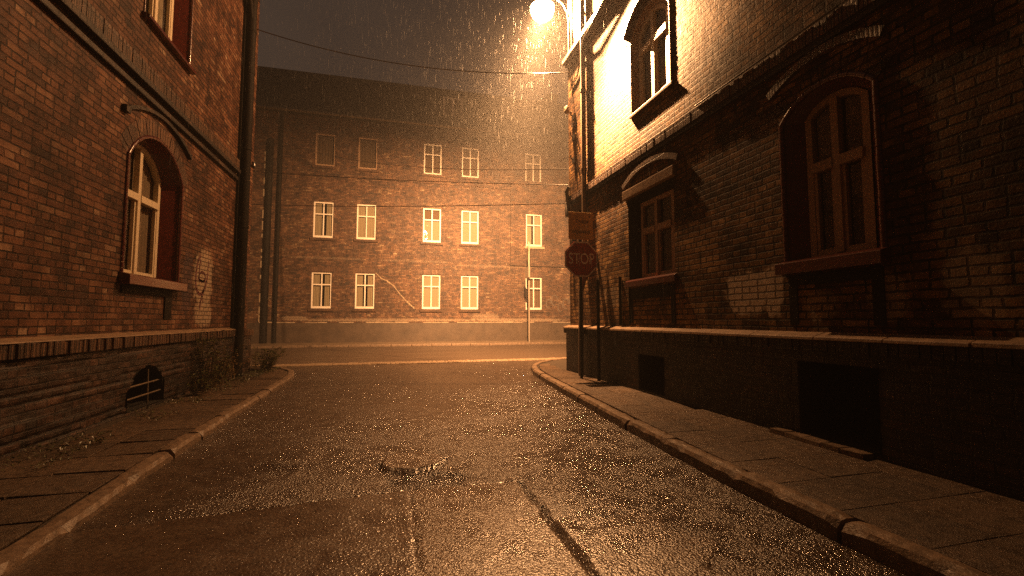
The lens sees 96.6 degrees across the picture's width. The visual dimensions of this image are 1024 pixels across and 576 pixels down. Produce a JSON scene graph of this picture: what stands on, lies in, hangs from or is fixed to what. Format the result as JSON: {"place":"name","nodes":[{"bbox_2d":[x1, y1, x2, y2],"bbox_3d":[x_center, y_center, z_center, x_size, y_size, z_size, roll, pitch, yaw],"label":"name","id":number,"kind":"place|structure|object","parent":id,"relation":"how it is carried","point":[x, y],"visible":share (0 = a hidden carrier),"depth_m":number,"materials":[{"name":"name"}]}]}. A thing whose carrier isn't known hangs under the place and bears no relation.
{"place":"outdoors","nodes":[
{"label":"outdoors","id":0,"kind":"place"},
{"bbox_2d":[0,369,287,550],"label":"pavement","id":1,"kind":"structure","parent":0,"point":[110,423],"depth_m":5.12,"materials":[{"name":"grey concrete"}]},
{"bbox_2d":[0,0,259,458],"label":"brick building","id":2,"kind":"structure","parent":1,"relation":"on","point":[127,162],"depth_m":5.81,"materials":[{"name":"brick"}]},
{"bbox_2d":[125,365,164,411],"bbox_3d":[-5.437,1.369,6.358,0.600,0.561,1.020,1,-4,-15],"label":"basement window","id":3,"kind":"structure","parent":2,"relation":"in","point":[147,388],"depth_m":6.81,"materials":[{"name":"glass"}]},
{"bbox_2d":[118,135,186,291],"bbox_3d":[-5.643,-1.124,6.686,0.980,2.239,1.720,1,-4,-15],"label":"window","id":4,"kind":"structure","parent":2,"relation":"in","point":[151,235],"depth_m":7.18,"materials":[{"name":"beige paint"}]},
{"bbox_2d":[142,0,196,74],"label":"window","id":5,"kind":"structure","parent":2,"relation":"in","point":[172,20],"depth_m":7.58,"materials":[{"name":"beige paint"}]},
{"bbox_2d":[257,29,568,73],"bbox_3d":[-2.531,-5.879,11.294,7.826,1.347,0.024,0,-4,3],"label":"overhead cable","id":6,"kind":"object","parent":2,"relation":"attached to","point":[414,65],"visible":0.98,"depth_m":11.25,"materials":[{"name":"black rubber"}]},
{"bbox_2d":[0,367,286,549],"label":"pavement slabs","id":7,"kind":"structure","parent":1,"relation":"on","point":[37,497],"depth_m":4.05,"materials":[{"name":"grey concrete"}]},
{"bbox_2d":[2,366,279,470],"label":"pavement weeds","id":8,"kind":"object","parent":7,"relation":"on","point":[100,439],"visible":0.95,"depth_m":4.68,"materials":[{"name":"green plant"}]},
{"bbox_2d":[185,362,224,392],"bbox_3d":[-5.109,1.494,7.587,0.462,0.469,0.741,1,-4,-15],"label":"weed","id":9,"kind":"object","parent":7,"relation":"on","point":[206,386],"visible":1,"depth_m":7.55,"materials":[{"name":"green plant"}]},
{"bbox_2d":[194,328,243,387],"bbox_3d":[-5.359,1.259,8.325,0.681,1.041,0.916,1,-4,-15],"label":"tall weed","id":10,"kind":"object","parent":7,"relation":"on","point":[209,356],"visible":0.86,"depth_m":8.19,"materials":[{"name":"green plant"}]},
{"bbox_2d":[218,353,254,379],"bbox_3d":[-5.649,1.584,9.185,0.614,0.515,0.755,0,-4,-6],"label":"weed","id":11,"kind":"object","parent":7,"relation":"on","point":[230,370],"visible":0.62,"depth_m":9.23,"materials":[{"name":"green plant"}]},
{"bbox_2d":[250,346,286,369],"bbox_3d":[-6.023,1.723,11.267,0.845,0.571,1.158,3,-5,-38],"label":"grass clump","id":12,"kind":"object","parent":7,"relation":"on","point":[270,360],"visible":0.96,"depth_m":11.19,"materials":[{"name":"green plant"}]},
{"bbox_2d":[250,344,565,364],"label":"cross road","id":13,"kind":"structure","parent":0,"point":[306,355],"depth_m":17.87,"materials":[{"name":"grey asphalt"}]},
{"bbox_2d":[250,357,565,366],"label":"gutter setts","id":14,"kind":"structure","parent":13,"relation":"on","point":[395,362],"depth_m":13.83,"materials":[{"name":"stone"}]},
{"bbox_2d":[251,340,565,345],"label":"pavement","id":15,"kind":"structure","parent":0,"point":[363,343],"depth_m":24.64,"materials":[{"name":"concrete"}]},
{"bbox_2d":[247,66,569,342],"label":"brick building","id":16,"kind":"structure","parent":15,"relation":"on","point":[324,267],"depth_m":26.28,"materials":[{"name":"brick"}]},
{"bbox_2d":[308,272,332,310],"bbox_3d":[-10.402,0.215,24.965,1.270,2.129,0.710,1,-4,-15],"label":"window","id":17,"kind":"structure","parent":16,"relation":"in","point":[321,282],"depth_m":24.90,"materials":[{"name":"white paint"}]},
{"bbox_2d":[310,201,334,240],"bbox_3d":[-10.402,-3.654,25.237,1.270,2.151,0.710,1,-4,-15],"label":"window","id":18,"kind":"structure","parent":16,"relation":"in","point":[323,215],"depth_m":25.17,"materials":[{"name":"white paint"}]},
{"bbox_2d":[312,133,336,168],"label":"window","id":19,"kind":"structure","parent":16,"relation":"in","point":[325,143],"depth_m":25.52,"materials":[{"name":"brown wood"}]},
{"bbox_2d":[352,273,375,311],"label":"window","id":20,"kind":"structure","parent":16,"relation":"in","point":[364,282],"depth_m":25.47,"materials":[{"name":"white paint"}]},
{"bbox_2d":[354,204,377,242],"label":"window","id":21,"kind":"structure","parent":16,"relation":"in","point":[366,216],"depth_m":25.72,"materials":[{"name":"white paint"}]},
{"bbox_2d":[356,137,378,172],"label":"window","id":22,"kind":"structure","parent":16,"relation":"in","point":[368,147],"depth_m":26.09,"materials":[{"name":"brown wood"}]},
{"bbox_2d":[281,141,567,169],"bbox_3d":[-5.550,-5.391,17.782,19.043,5.966,0.020,-4,-6,43],"label":"overhead cable","id":23,"kind":"object","parent":16,"relation":"attached to","point":[449,168],"visible":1,"depth_m":13.58,"materials":[{"name":"black rubber"}]},
{"bbox_2d":[420,275,441,311],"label":"window","id":24,"kind":"structure","parent":16,"relation":"in","point":[430,283],"depth_m":26.38,"materials":[{"name":"white paint"}]},
{"bbox_2d":[421,208,442,244],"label":"window","id":25,"kind":"structure","parent":16,"relation":"in","point":[431,216],"depth_m":26.65,"materials":[{"name":"white paint"}]},
{"bbox_2d":[422,143,443,177],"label":"window","id":26,"kind":"structure","parent":16,"relation":"in","point":[432,152],"depth_m":27.00,"materials":[{"name":"white paint"}]},
{"bbox_2d":[459,276,480,311],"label":"window","id":27,"kind":"structure","parent":16,"relation":"in","point":[469,284],"depth_m":26.95,"materials":[{"name":"white paint"}]},
{"bbox_2d":[459,210,480,246],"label":"window","id":28,"kind":"structure","parent":16,"relation":"in","point":[470,219],"depth_m":27.22,"materials":[{"name":"white paint"}]},
{"bbox_2d":[460,147,480,180],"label":"window","id":29,"kind":"structure","parent":16,"relation":"in","point":[470,156],"depth_m":27.57,"materials":[{"name":"white paint"}]},
{"bbox_2d":[524,277,543,311],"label":"window","id":30,"kind":"structure","parent":16,"relation":"in","point":[535,282],"depth_m":28.04,"materials":[{"name":"white paint"}]},
{"bbox_2d":[524,153,543,183],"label":"window","id":31,"kind":"structure","parent":16,"relation":"in","point":[532,161],"depth_m":28.57,"materials":[{"name":"white paint"}]},
{"bbox_2d":[524,214,544,248],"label":"window","id":32,"kind":"structure","parent":16,"relation":"in","point":[533,222],"depth_m":28.18,"materials":[{"name":"white paint"}]},
{"bbox_2d":[525,242,529,341],"bbox_3d":[0.886,0.185,24.883,0.206,5.620,1.228,1,-4,-10],"label":"pole","id":33,"kind":"object","parent":15,"relation":"on","point":[527,272],"visible":0.86,"depth_m":24.87,"materials":[{"name":"metal"}]},
{"bbox_2d":[257,0,567,106],"label":"sky","id":34,"kind":"structure","parent":0,"point":[504,36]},
{"bbox_2d":[7,360,906,575],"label":"road","id":35,"kind":"structure","parent":0,"point":[501,468],"depth_m":3.27,"materials":[{"name":"grey asphalt"}]},
{"bbox_2d":[537,359,695,409],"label":"pavement","id":36,"kind":"structure","parent":0,"point":[560,364],"depth_m":12.75,"materials":[{"name":"grey concrete"}]},
{"bbox_2d":[539,364,1023,575],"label":"pavement slabs","id":37,"kind":"structure","parent":36,"relation":"on","point":[979,529],"depth_m":3.28,"materials":[{"name":"grey concrete"}]},
{"bbox_2d":[565,210,597,378],"bbox_3d":[1.413,0.115,9.345,0.724,3.480,0.093,1,-4,-15],"label":"stop sign","id":38,"kind":"object","parent":37,"relation":"on","point":[581,259],"visible":1,"depth_m":9.36,"materials":[{"name":"red metal"}]},
{"bbox_2d":[562,0,1023,501],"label":"brick building","id":39,"kind":"structure","parent":36,"relation":"on","point":[808,221],"depth_m":4.69,"materials":[{"name":"brick"}]},
{"bbox_2d":[253,171,563,184],"bbox_3d":[-9.442,-4.566,16.697,24.257,4.967,0.020,-2,-5,27],"label":"overhead cable","id":40,"kind":"object","parent":39,"relation":"attached to","point":[417,180],"visible":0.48,"depth_m":12.92,"materials":[{"name":"black rubber"}]},
{"bbox_2d":[252,203,565,206],"bbox_3d":[-9.442,-3.344,16.611,24.256,3.417,0.020,-2,-5,27],"label":"overhead cable","id":41,"kind":"object","parent":39,"relation":"attached to","point":[417,206],"visible":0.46,"depth_m":13.22,"materials":[{"name":"black rubber"}]},
{"bbox_2d":[530,0,571,68],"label":"street lamp","id":42,"kind":"object","parent":39,"relation":"attached to","point":[541,7],"visible":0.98,"depth_m":11.63,"materials":[{"name":"metal"}]},
{"bbox_2d":[629,0,672,118],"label":"window","id":43,"kind":"structure","parent":39,"relation":"in","point":[650,45],"depth_m":7.74,"materials":[{"name":"beige paint"}]},
{"bbox_2d":[638,355,664,394],"bbox_3d":[2.494,1.379,7.361,0.590,0.560,0.720,1,-4,-15],"label":"basement window","id":44,"kind":"structure","parent":39,"relation":"in","point":[651,369],"depth_m":7.68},
{"bbox_2d":[625,178,677,287],"bbox_3d":[2.614,-0.837,7.631,0.820,1.580,1.480,1,-4,-15],"label":"window","id":45,"kind":"structure","parent":39,"relation":"in","point":[651,229],"depth_m":7.79,"materials":[{"name":"brown wood"}]},
{"bbox_2d":[774,71,890,275],"bbox_3d":[3.395,-1.117,4.555,0.880,1.907,1.110,1,-4,-15],"label":"window","id":46,"kind":"structure","parent":39,"relation":"in","point":[833,199],"depth_m":4.53,"materials":[{"name":"brown wood"}]},
{"bbox_2d":[797,361,881,454],"bbox_3d":[3.296,1.086,4.328,0.590,0.720,0.780,1,-4,-15],"label":"basement window","id":47,"kind":"structure","parent":39,"relation":"in","point":[839,403],"depth_m":4.66,"materials":[{"name":"black glass"}]},
{"label":"ground","id":48,"kind":"structure","parent":0,"visible":0},
{"bbox_2d":[0,366,293,575],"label":"kerb","id":49,"kind":"structure","parent":48,"relation":"on","point":[14,556],"depth_m":3.31,"materials":[{"name":"stone"}]},
{"bbox_2d":[251,342,565,347],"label":"kerb","id":50,"kind":"structure","parent":48,"relation":"on","point":[374,345],"depth_m":22.88,"materials":[{"name":"stone"}]},
{"bbox_2d":[531,358,991,575],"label":"kerb","id":51,"kind":"structure","parent":48,"relation":"on","point":[905,556],"depth_m":2.98,"materials":[{"name":"stone"}]}
]}

